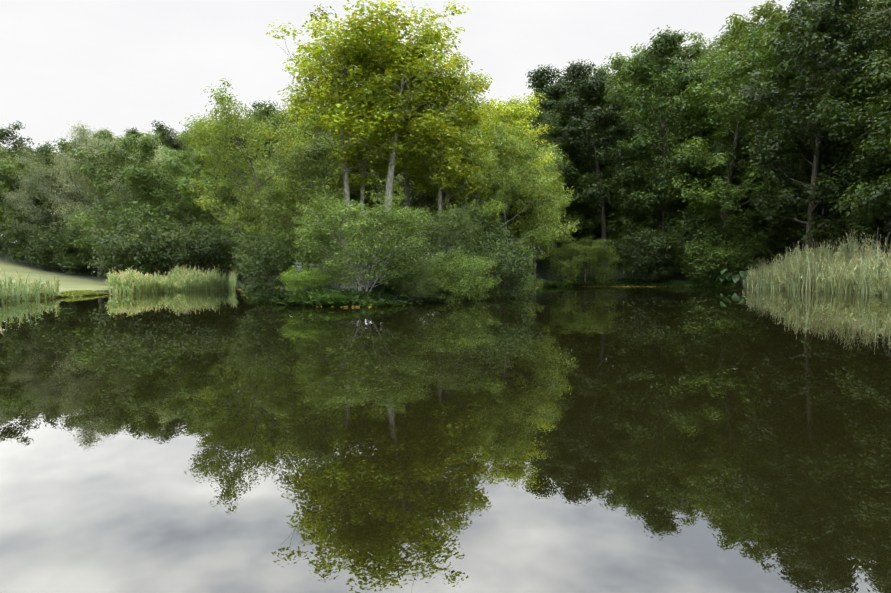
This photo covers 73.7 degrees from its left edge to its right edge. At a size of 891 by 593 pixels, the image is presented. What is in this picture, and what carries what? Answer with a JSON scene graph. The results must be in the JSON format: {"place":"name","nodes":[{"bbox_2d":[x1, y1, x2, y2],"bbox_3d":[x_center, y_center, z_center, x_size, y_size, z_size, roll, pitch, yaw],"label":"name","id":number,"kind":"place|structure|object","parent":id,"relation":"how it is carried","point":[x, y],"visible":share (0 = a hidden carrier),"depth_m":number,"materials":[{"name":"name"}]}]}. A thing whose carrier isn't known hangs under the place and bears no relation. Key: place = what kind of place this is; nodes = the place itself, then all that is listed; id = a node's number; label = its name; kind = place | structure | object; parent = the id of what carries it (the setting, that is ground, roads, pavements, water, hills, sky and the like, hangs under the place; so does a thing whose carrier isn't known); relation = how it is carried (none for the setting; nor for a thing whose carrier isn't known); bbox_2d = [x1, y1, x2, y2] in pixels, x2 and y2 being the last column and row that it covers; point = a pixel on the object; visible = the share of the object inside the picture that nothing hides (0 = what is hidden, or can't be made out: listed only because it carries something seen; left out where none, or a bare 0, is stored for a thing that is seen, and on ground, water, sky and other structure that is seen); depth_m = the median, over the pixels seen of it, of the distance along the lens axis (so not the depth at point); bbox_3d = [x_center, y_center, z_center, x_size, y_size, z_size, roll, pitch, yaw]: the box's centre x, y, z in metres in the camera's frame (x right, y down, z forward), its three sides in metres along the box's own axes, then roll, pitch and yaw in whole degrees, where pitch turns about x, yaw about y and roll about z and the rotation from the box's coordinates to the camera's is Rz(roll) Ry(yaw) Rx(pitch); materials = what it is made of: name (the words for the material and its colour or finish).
{"place":"outdoors","nodes":[
{"label":"outdoors","id":0,"kind":"place"},
{"bbox_2d":[0,0,866,265],"label":"sky","id":1,"kind":"structure","parent":0,"point":[118,66],"materials":[{"name":"white"}]},
{"bbox_2d":[0,286,890,592],"bbox_3d":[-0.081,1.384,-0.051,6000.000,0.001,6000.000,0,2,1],"label":"pond water","id":2,"kind":"structure","parent":0,"point":[634,440],"depth_m":4.84,"materials":[{"name":"liquid"}]},
{"bbox_2d":[0,205,890,306],"bbox_3d":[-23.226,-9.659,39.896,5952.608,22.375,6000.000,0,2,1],"label":"ground","id":3,"kind":"structure","parent":0,"point":[86,280],"depth_m":71.45,"materials":[{"name":"green plant"}]},
{"bbox_2d":[0,143,24,229],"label":"tree","id":4,"kind":"object","parent":3,"relation":"on","point":[1,150],"visible":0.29,"depth_m":78.32,"materials":[{"name":"green plant"}]},
{"bbox_2d":[0,149,57,258],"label":"tree","id":5,"kind":"object","parent":3,"relation":"on","point":[10,167],"visible":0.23,"depth_m":77.78,"materials":[{"name":"green plant"}]},
{"bbox_2d":[0,269,60,302],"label":"reeds","id":6,"kind":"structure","parent":3,"relation":"on","point":[19,289],"depth_m":33.24,"materials":[{"name":"green plant"}]},
{"bbox_2d":[0,121,64,247],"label":"tree","id":7,"kind":"object","parent":3,"relation":"on","point":[4,135],"visible":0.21,"depth_m":82.02,"materials":[{"name":"green plant"}]},
{"bbox_2d":[0,202,65,265],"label":"shrub","id":8,"kind":"object","parent":3,"relation":"on","point":[14,238],"visible":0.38,"depth_m":71.53,"materials":[{"name":"green plant"}]},
{"bbox_2d":[0,145,95,269],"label":"tree","id":9,"kind":"object","parent":3,"relation":"on","point":[32,181],"visible":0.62,"depth_m":70.25,"materials":[{"name":"green plant"}]},
{"bbox_2d":[16,224,94,270],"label":"shrub","id":10,"kind":"object","parent":3,"relation":"on","point":[37,252],"visible":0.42,"depth_m":68.44,"materials":[{"name":"green plant"}]},
{"bbox_2d":[0,290,113,301],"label":"bank","id":11,"kind":"structure","parent":3,"relation":"on","point":[73,293],"depth_m":38.10,"materials":[{"name":"green plant"}]},
{"bbox_2d":[18,137,119,230],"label":"tree","id":12,"kind":"object","parent":3,"relation":"on","point":[61,147],"visible":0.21,"depth_m":74.08,"materials":[{"name":"green plant"}]},
{"bbox_2d":[33,203,122,276],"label":"shrub","id":13,"kind":"object","parent":3,"relation":"on","point":[73,263],"visible":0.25,"depth_m":66.04,"materials":[{"name":"green plant"}]},
{"bbox_2d":[44,121,144,277],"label":"tree","id":14,"kind":"object","parent":3,"relation":"on","point":[65,165],"visible":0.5,"depth_m":64.58,"materials":[{"name":"green plant"}]},
{"bbox_2d":[50,153,138,217],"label":"tree","id":15,"kind":"object","parent":3,"relation":"on","point":[88,190],"visible":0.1,"depth_m":77.98,"materials":[{"name":"green plant"}]},
{"bbox_2d":[84,130,124,209],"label":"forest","id":16,"kind":"object","parent":3,"relation":"on","point":[105,134],"visible":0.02,"depth_m":83.87,"materials":[{"name":"green plant"}]},
{"bbox_2d":[113,134,137,158],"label":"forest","id":17,"kind":"object","parent":3,"relation":"on","point":[122,138],"visible":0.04,"depth_m":111.25,"materials":[{"name":"green plant"}]},
{"bbox_2d":[72,196,183,274],"bbox_3d":[-31.616,-5.599,60.261,12.012,9.337,9.128,21,22,84],"label":"shrub","id":18,"kind":"object","parent":3,"relation":"on","point":[131,216],"visible":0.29,"depth_m":58.73,"materials":[{"name":"green plant"}]},
{"bbox_2d":[66,131,195,257],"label":"tree","id":19,"kind":"object","parent":3,"relation":"on","point":[133,176],"visible":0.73,"depth_m":62.37,"materials":[{"name":"green plant"}]},
{"bbox_2d":[122,127,141,140],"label":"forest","id":20,"kind":"object","parent":3,"relation":"on","point":[132,132],"visible":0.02,"depth_m":132.65,"materials":[{"name":"green plant"}]},
{"bbox_2d":[82,217,193,277],"bbox_3d":[-27.549,-3.987,54.210,8.705,6.832,9.147,0,2,4],"label":"shrub","id":21,"kind":"object","parent":3,"relation":"on","point":[135,251],"visible":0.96,"depth_m":52.57,"materials":[{"name":"green plant"}]},
{"bbox_2d":[104,129,188,276],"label":"tree","id":22,"kind":"object","parent":3,"relation":"on","point":[159,155],"visible":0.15,"depth_m":74.88,"materials":[{"name":"green plant"}]},
{"bbox_2d":[118,146,193,273],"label":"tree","id":23,"kind":"object","parent":3,"relation":"on","point":[165,150],"visible":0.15,"depth_m":78.39,"materials":[{"name":"green plant"}]},
{"bbox_2d":[103,262,238,294],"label":"reeds","id":24,"kind":"object","parent":3,"relation":"on","point":[180,278],"visible":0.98,"depth_m":50.83,"materials":[{"name":"green plant"}]},
{"bbox_2d":[144,120,201,221],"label":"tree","id":25,"kind":"object","parent":3,"relation":"on","point":[172,143],"visible":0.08,"depth_m":92.16,"materials":[{"name":"green plant"}]},
{"bbox_2d":[131,146,244,268],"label":"tree","id":26,"kind":"object","parent":3,"relation":"on","point":[182,173],"visible":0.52,"depth_m":63.02,"materials":[{"name":"green plant"}]},
{"bbox_2d":[175,142,226,264],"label":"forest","id":27,"kind":"object","parent":3,"relation":"on","point":[189,149],"visible":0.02,"depth_m":87.24,"materials":[{"name":"green plant"}]},
{"bbox_2d":[164,118,244,237],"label":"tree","id":28,"kind":"object","parent":3,"relation":"on","point":[182,138],"visible":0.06,"depth_m":73.73,"materials":[{"name":"green plant"}]},
{"bbox_2d":[170,214,241,279],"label":"shrub","id":29,"kind":"object","parent":3,"relation":"on","point":[202,247],"visible":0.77,"depth_m":58.49,"materials":[{"name":"green plant"}]},
{"bbox_2d":[202,222,266,279],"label":"bush","id":30,"kind":"object","parent":3,"relation":"on","point":[231,254],"visible":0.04,"depth_m":71.65,"materials":[{"name":"green plant"}]},
{"bbox_2d":[203,114,288,274],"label":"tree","id":31,"kind":"object","parent":3,"relation":"on","point":[226,161],"visible":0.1,"depth_m":68.28,"materials":[{"name":"green plant"}]},
{"bbox_2d":[204,166,290,255],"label":"tree","id":32,"kind":"object","parent":3,"relation":"on","point":[242,205],"visible":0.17,"depth_m":54.59,"materials":[{"name":"green plant"}]},
{"bbox_2d":[179,78,346,291],"bbox_3d":[-10.411,-6.093,34.792,10.049,12.385,9.496,0,2,1],"label":"leaning tree","id":33,"kind":"object","parent":3,"relation":"on","point":[207,136],"visible":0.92,"depth_m":33.98,"materials":[{"name":"green plant"}]},
{"bbox_2d":[230,227,301,299],"bbox_3d":[-9.232,-1.593,30.557,4.561,4.018,3.465,25,25,85],"label":"island shrub","id":34,"kind":"object","parent":3,"relation":"on","point":[269,257],"visible":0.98,"depth_m":29.99,"materials":[{"name":"green plant"}]},
{"bbox_2d":[227,100,313,279],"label":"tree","id":35,"kind":"object","parent":3,"relation":"on","point":[266,110],"visible":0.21,"depth_m":69.08,"materials":[{"name":"green plant"}]},
{"bbox_2d":[237,179,315,292],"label":"island tree","id":36,"kind":"object","parent":3,"relation":"on","point":[274,196],"visible":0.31,"depth_m":33.71,"materials":[{"name":"green plant"}]},
{"bbox_2d":[237,152,315,279],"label":"tree","id":37,"kind":"object","parent":3,"relation":"on","point":[272,164],"visible":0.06,"depth_m":66.21,"materials":[{"name":"green plant"}]},
{"bbox_2d":[249,95,310,273],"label":"tree","id":38,"kind":"object","parent":3,"relation":"on","point":[258,104],"depth_m":91.06,"materials":[{"name":"green plant"}]},
{"bbox_2d":[240,129,346,270],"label":"island tree","id":39,"kind":"object","parent":3,"relation":"on","point":[308,160],"visible":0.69,"depth_m":30.93,"materials":[{"name":"green plant"}]},
{"bbox_2d":[275,263,332,294],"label":"bright bush","id":40,"kind":"object","parent":3,"relation":"on","point":[292,279],"visible":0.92,"depth_m":27.71,"materials":[{"name":"green plant"}]},
{"bbox_2d":[278,209,375,289],"bbox_3d":[-5.953,-2.178,30.941,5.147,4.417,5.921,0,2,9],"label":"tall shrub","id":41,"kind":"object","parent":3,"relation":"on","point":[312,255],"visible":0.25,"depth_m":29.84,"materials":[{"name":"green plant"}]},
{"bbox_2d":[294,120,361,264],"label":"tree","id":42,"kind":"object","parent":3,"relation":"on","point":[323,131],"visible":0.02,"depth_m":71.86,"materials":[{"name":"green plant"}]},
{"bbox_2d":[265,61,398,288],"bbox_3d":[-7.310,-7.839,39.915,9.692,15.281,9.025,-1,2,-27],"label":"island tree","id":43,"kind":"object","parent":3,"relation":"on","point":[356,181],"visible":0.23,"depth_m":37.88,"materials":[{"name":"green plant"}]},
{"bbox_2d":[260,151,418,285],"bbox_3d":[-7.966,-6.083,45.804,12.049,11.089,11.121,0,2,-10],"label":"island tree","id":44,"kind":"object","parent":3,"relation":"on","point":[366,201],"visible":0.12,"depth_m":43.29,"materials":[{"name":"green plant"}]},
{"bbox_2d":[266,13,415,288],"bbox_3d":[-6.398,-8.404,37.254,9.164,16.414,8.922,-1,2,-16],"label":"island tree","id":45,"kind":"object","parent":3,"relation":"on","point":[358,72],"visible":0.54,"depth_m":35.95,"materials":[{"name":"green plant"}]},
{"bbox_2d":[299,4,423,286],"bbox_3d":[-5.321,-9.016,38.363,8.410,17.459,8.196,1,2,17],"label":"island tree","id":46,"kind":"object","parent":3,"relation":"on","point":[351,90],"visible":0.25,"depth_m":37.17,"materials":[{"name":"green plant"}]},
{"bbox_2d":[290,190,434,291],"bbox_3d":[-3.768,-2.379,27.840,7.080,5.226,6.154,1,2,22],"label":"tall shrub","id":47,"kind":"object","parent":3,"relation":"on","point":[378,220],"visible":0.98,"depth_m":27.38,"materials":[{"name":"green plant"}]},
{"bbox_2d":[307,0,473,273],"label":"island tree","id":48,"kind":"object","parent":3,"relation":"on","point":[377,31],"visible":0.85,"depth_m":35.63,"materials":[{"name":"green plant"}]},
{"bbox_2d":[334,138,455,256],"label":"island tree","id":49,"kind":"object","parent":3,"relation":"on","point":[415,203],"visible":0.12,"depth_m":46.27,"materials":[{"name":"green plant"}]},
{"bbox_2d":[361,225,429,288],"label":"island shrub","id":50,"kind":"object","parent":3,"relation":"on","point":[384,259],"visible":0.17,"depth_m":30.35,"materials":[{"name":"green plant"}]},
{"bbox_2d":[355,28,464,283],"bbox_3d":[-2.883,-9.134,42.205,8.295,17.329,8.520,-1,3,-35],"label":"island tree","id":51,"kind":"object","parent":3,"relation":"on","point":[407,178],"visible":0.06,"depth_m":42.09,"materials":[{"name":"green plant"}]},
{"bbox_2d":[377,253,444,301],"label":"bush","id":52,"kind":"object","parent":3,"relation":"on","point":[423,270],"visible":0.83,"depth_m":28.11,"materials":[{"name":"green plant"}]},
{"bbox_2d":[392,135,464,259],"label":"tree","id":53,"kind":"object","parent":3,"relation":"on","point":[412,193],"depth_m":50.94,"materials":[{"name":"green plant"}]},
{"bbox_2d":[382,205,484,289],"bbox_3d":[-1.082,-2.537,32.704,6.303,5.225,5.479,-1,2,-16],"label":"tall shrub","id":54,"kind":"object","parent":3,"relation":"on","point":[435,227],"visible":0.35,"depth_m":32.28,"materials":[{"name":"green plant"}]},
{"bbox_2d":[382,41,514,278],"bbox_3d":[-0.854,-8.046,39.329,9.860,15.746,9.182,1,2,33],"label":"island tree","id":55,"kind":"object","parent":3,"relation":"on","point":[443,155],"visible":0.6,"depth_m":37.43,"materials":[{"name":"green plant"}]},
{"bbox_2d":[400,68,496,242],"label":"island tree","id":56,"kind":"object","parent":3,"relation":"on","point":[422,184],"visible":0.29,"depth_m":39.38,"materials":[{"name":"green plant"}]},
{"bbox_2d":[416,247,499,302],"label":"bush","id":57,"kind":"object","parent":3,"relation":"on","point":[467,263],"visible":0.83,"depth_m":30.55,"materials":[{"name":"green plant"}]},
{"bbox_2d":[427,204,516,285],"bbox_3d":[1.629,-2.903,38.146,5.646,6.341,7.430,1,2,24],"label":"island shrub","id":58,"kind":"object","parent":3,"relation":"on","point":[483,237],"visible":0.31,"depth_m":37.09,"materials":[{"name":"green plant"}]},
{"bbox_2d":[423,122,531,266],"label":"maple tree","id":59,"kind":"object","parent":3,"relation":"on","point":[490,157],"visible":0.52,"depth_m":38.28,"materials":[{"name":"green plant"}]},
{"bbox_2d":[411,163,555,278],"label":"island tree","id":60,"kind":"object","parent":3,"relation":"on","point":[424,197],"visible":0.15,"depth_m":44.49,"materials":[{"name":"green plant"}]},
{"bbox_2d":[118,277,880,306],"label":"grassy bank","id":61,"kind":"structure","parent":3,"relation":"on","point":[380,295],"depth_m":27.92,"materials":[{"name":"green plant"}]},
{"bbox_2d":[461,230,543,298],"bbox_3d":[2.963,-1.415,35.157,5.636,4.767,4.283,1,2,20],"label":"island shrub","id":62,"kind":"object","parent":3,"relation":"on","point":[512,273],"visible":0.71,"depth_m":34.33,"materials":[{"name":"green plant"}]},
{"bbox_2d":[459,92,555,251],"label":"island tree","id":63,"kind":"object","parent":3,"relation":"on","point":[520,113],"visible":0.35,"depth_m":43.42,"materials":[{"name":"green plant"}]},
{"bbox_2d":[485,257,544,295],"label":"bush","id":64,"kind":"object","parent":3,"relation":"on","point":[530,284],"visible":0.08,"depth_m":40.06,"materials":[{"name":"green plant"}]},
{"bbox_2d":[449,125,581,286],"bbox_3d":[4.121,-5.624,42.539,9.949,11.812,9.314,2,3,45],"label":"maple tree","id":65,"kind":"object","parent":3,"relation":"on","point":[527,156],"visible":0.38,"depth_m":41.38,"materials":[{"name":"green plant"}]},
{"bbox_2d":[493,142,568,248],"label":"tree","id":66,"kind":"object","parent":3,"relation":"on","point":[556,155],"visible":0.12,"depth_m":67.18,"materials":[{"name":"green plant"}]},
{"bbox_2d":[494,99,575,223],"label":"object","id":67,"kind":"object","parent":3,"relation":"on","point":[544,121],"visible":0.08,"depth_m":75.34,"materials":[{"name":"green plant"}]},
{"bbox_2d":[508,140,574,290],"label":"island tree","id":68,"kind":"object","parent":3,"relation":"on","point":[546,241],"visible":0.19,"depth_m":49.49,"materials":[{"name":"green plant"}]},
{"bbox_2d":[514,168,572,277],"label":"tree","id":69,"kind":"object","parent":3,"relation":"on","point":[563,181],"visible":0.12,"depth_m":74.49,"materials":[{"name":"green plant"}]},
{"bbox_2d":[525,64,615,264],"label":"tree","id":70,"kind":"object","parent":3,"relation":"on","point":[555,92],"visible":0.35,"depth_m":83.20,"materials":[{"name":"green plant"}]},
{"bbox_2d":[540,154,609,272],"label":"tree","id":71,"kind":"object","parent":3,"relation":"on","point":[586,179],"visible":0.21,"depth_m":77.35,"materials":[{"name":"green plant"}]},
{"bbox_2d":[543,235,634,283],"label":"shrub","id":72,"kind":"object","parent":3,"relation":"on","point":[584,249],"visible":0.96,"depth_m":71.16,"materials":[{"name":"green plant"}]},
{"bbox_2d":[560,98,627,255],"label":"tree","id":73,"kind":"object","parent":3,"relation":"on","point":[605,202],"visible":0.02,"depth_m":88.28,"materials":[{"name":"green plant"}]},
{"bbox_2d":[573,205,630,259],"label":"tree","id":74,"kind":"object","parent":3,"relation":"on","point":[600,234],"visible":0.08,"depth_m":81.71,"materials":[{"name":"green plant"}]},
{"bbox_2d":[550,59,662,273],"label":"tree","id":75,"kind":"object","parent":3,"relation":"on","point":[589,92],"visible":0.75,"depth_m":76.53,"materials":[{"name":"green plant"}]},
{"bbox_2d":[586,141,683,252],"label":"tree","id":76,"kind":"object","parent":3,"relation":"on","point":[613,231],"visible":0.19,"depth_m":76.78,"materials":[{"name":"green plant"}]},
{"bbox_2d":[582,43,691,190],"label":"tree","id":77,"kind":"object","parent":3,"relation":"on","point":[619,62],"visible":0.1,"depth_m":84.68,"materials":[{"name":"green plant"}]},
{"bbox_2d":[621,221,675,276],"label":"shore shrub","id":78,"kind":"object","parent":3,"relation":"on","point":[649,228],"visible":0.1,"depth_m":73.24,"materials":[{"name":"green plant"}]},
{"bbox_2d":[611,226,687,281],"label":"shore shrub","id":79,"kind":"object","parent":3,"relation":"on","point":[638,263],"visible":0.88,"depth_m":68.83,"materials":[{"name":"green plant"}]},
{"bbox_2d":[613,146,717,278],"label":"tree","id":80,"kind":"object","parent":3,"relation":"on","point":[648,179],"visible":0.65,"depth_m":71.16,"materials":[{"name":"green plant"}]},
{"bbox_2d":[602,25,738,228],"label":"tree","id":81,"kind":"object","parent":3,"relation":"on","point":[666,74],"visible":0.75,"depth_m":70.40,"materials":[{"name":"green plant"}]},
{"bbox_2d":[646,49,720,191],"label":"tree","id":82,"kind":"object","parent":3,"relation":"on","point":[706,58],"depth_m":92.73,"materials":[{"name":"green plant"}]},
{"bbox_2d":[665,32,719,131],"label":"tree","id":83,"kind":"object","parent":3,"relation":"on","point":[697,52],"visible":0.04,"depth_m":106.31,"materials":[{"name":"green plant"}]},
{"bbox_2d":[643,50,753,215],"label":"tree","id":84,"kind":"object","parent":3,"relation":"on","point":[667,137],"visible":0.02,"depth_m":79.96,"materials":[{"name":"green plant"}]},
{"bbox_2d":[659,202,753,277],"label":"shore shrub","id":85,"kind":"object","parent":3,"relation":"on","point":[710,230],"visible":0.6,"depth_m":67.59,"materials":[{"name":"green plant"}]},
{"bbox_2d":[653,129,769,249],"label":"tree","id":86,"kind":"object","parent":3,"relation":"on","point":[744,166],"visible":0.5,"depth_m":68.57,"materials":[{"name":"green plant"}]},
{"bbox_2d":[674,235,752,281],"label":"shore shrub","id":87,"kind":"object","parent":3,"relation":"on","point":[713,259],"visible":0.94,"depth_m":65.55,"materials":[{"name":"green plant"}]},
{"bbox_2d":[666,24,800,264],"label":"tree","id":88,"kind":"object","parent":3,"relation":"on","point":[717,79],"visible":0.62,"depth_m":65.94,"materials":[{"name":"green plant"}]},
{"bbox_2d":[700,225,774,272],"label":"shore shrub","id":89,"kind":"object","parent":3,"relation":"on","point":[750,247],"visible":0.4,"depth_m":65.53,"materials":[{"name":"green plant"}]},
{"bbox_2d":[715,261,760,283],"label":"leafy plant","id":90,"kind":"object","parent":3,"relation":"on","point":[742,274],"visible":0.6,"depth_m":63.13,"materials":[{"name":"green plant"}]},
{"bbox_2d":[692,6,812,224],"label":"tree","id":91,"kind":"object","parent":3,"relation":"on","point":[723,41],"visible":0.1,"depth_m":76.53,"materials":[{"name":"green plant"}]},
{"bbox_2d":[703,0,819,264],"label":"tree","id":92,"kind":"object","parent":3,"relation":"on","point":[776,17],"visible":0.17,"depth_m":70.93,"materials":[{"name":"green plant"}]},
{"bbox_2d":[748,210,820,265],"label":"bush","id":93,"kind":"object","parent":3,"relation":"on","point":[779,232],"visible":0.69,"depth_m":65.90,"materials":[{"name":"green plant"}]},
{"bbox_2d":[763,36,848,252],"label":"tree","id":94,"kind":"object","parent":3,"relation":"on","point":[825,213],"depth_m":70.66,"materials":[{"name":"green plant"}]},
{"bbox_2d":[733,0,890,253],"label":"tree","id":95,"kind":"object","parent":3,"relation":"on","point":[828,30],"visible":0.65,"depth_m":53.68,"materials":[{"name":"green plant"}]},
{"bbox_2d":[740,226,890,295],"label":"reeds","id":96,"kind":"object","parent":3,"relation":"on","point":[846,270],"visible":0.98,"depth_m":50.63,"materials":[{"name":"green plant"}]},
{"bbox_2d":[793,158,847,235],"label":"bush","id":97,"kind":"object","parent":3,"relation":"on","point":[834,203],"visible":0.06,"depth_m":71.92,"materials":[{"name":"green plant"}]},
{"bbox_2d":[760,106,890,249],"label":"tree","id":98,"kind":"object","parent":3,"relation":"on","point":[831,226],"visible":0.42,"depth_m":57.47,"materials":[{"name":"green plant"}]},
{"bbox_2d":[765,0,890,258],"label":"tree","id":99,"kind":"object","parent":3,"relation":"on","point":[790,77],"visible":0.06,"depth_m":60.77,"materials":[{"name":"green plant"}]},
{"bbox_2d":[798,0,890,178],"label":"tree","id":100,"kind":"object","parent":3,"relation":"on","point":[875,17],"visible":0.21,"depth_m":53.33,"materials":[{"name":"green plant"}]},
{"bbox_2d":[801,97,890,257],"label":"tree","id":101,"kind":"object","parent":3,"relation":"on","point":[876,228],"visible":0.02,"depth_m":61.12,"materials":[{"name":"green plant"}]},
{"bbox_2d":[813,46,890,209],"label":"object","id":102,"kind":"object","parent":3,"relation":"on","point":[881,193],"visible":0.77,"depth_m":48.58,"materials":[{"name":"green plant"}]},
{"bbox_2d":[826,56,890,238],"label":"tree","id":103,"kind":"object","parent":3,"relation":"on","point":[864,210],"visible":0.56,"depth_m":49.51,"materials":[{"name":"green plant"}]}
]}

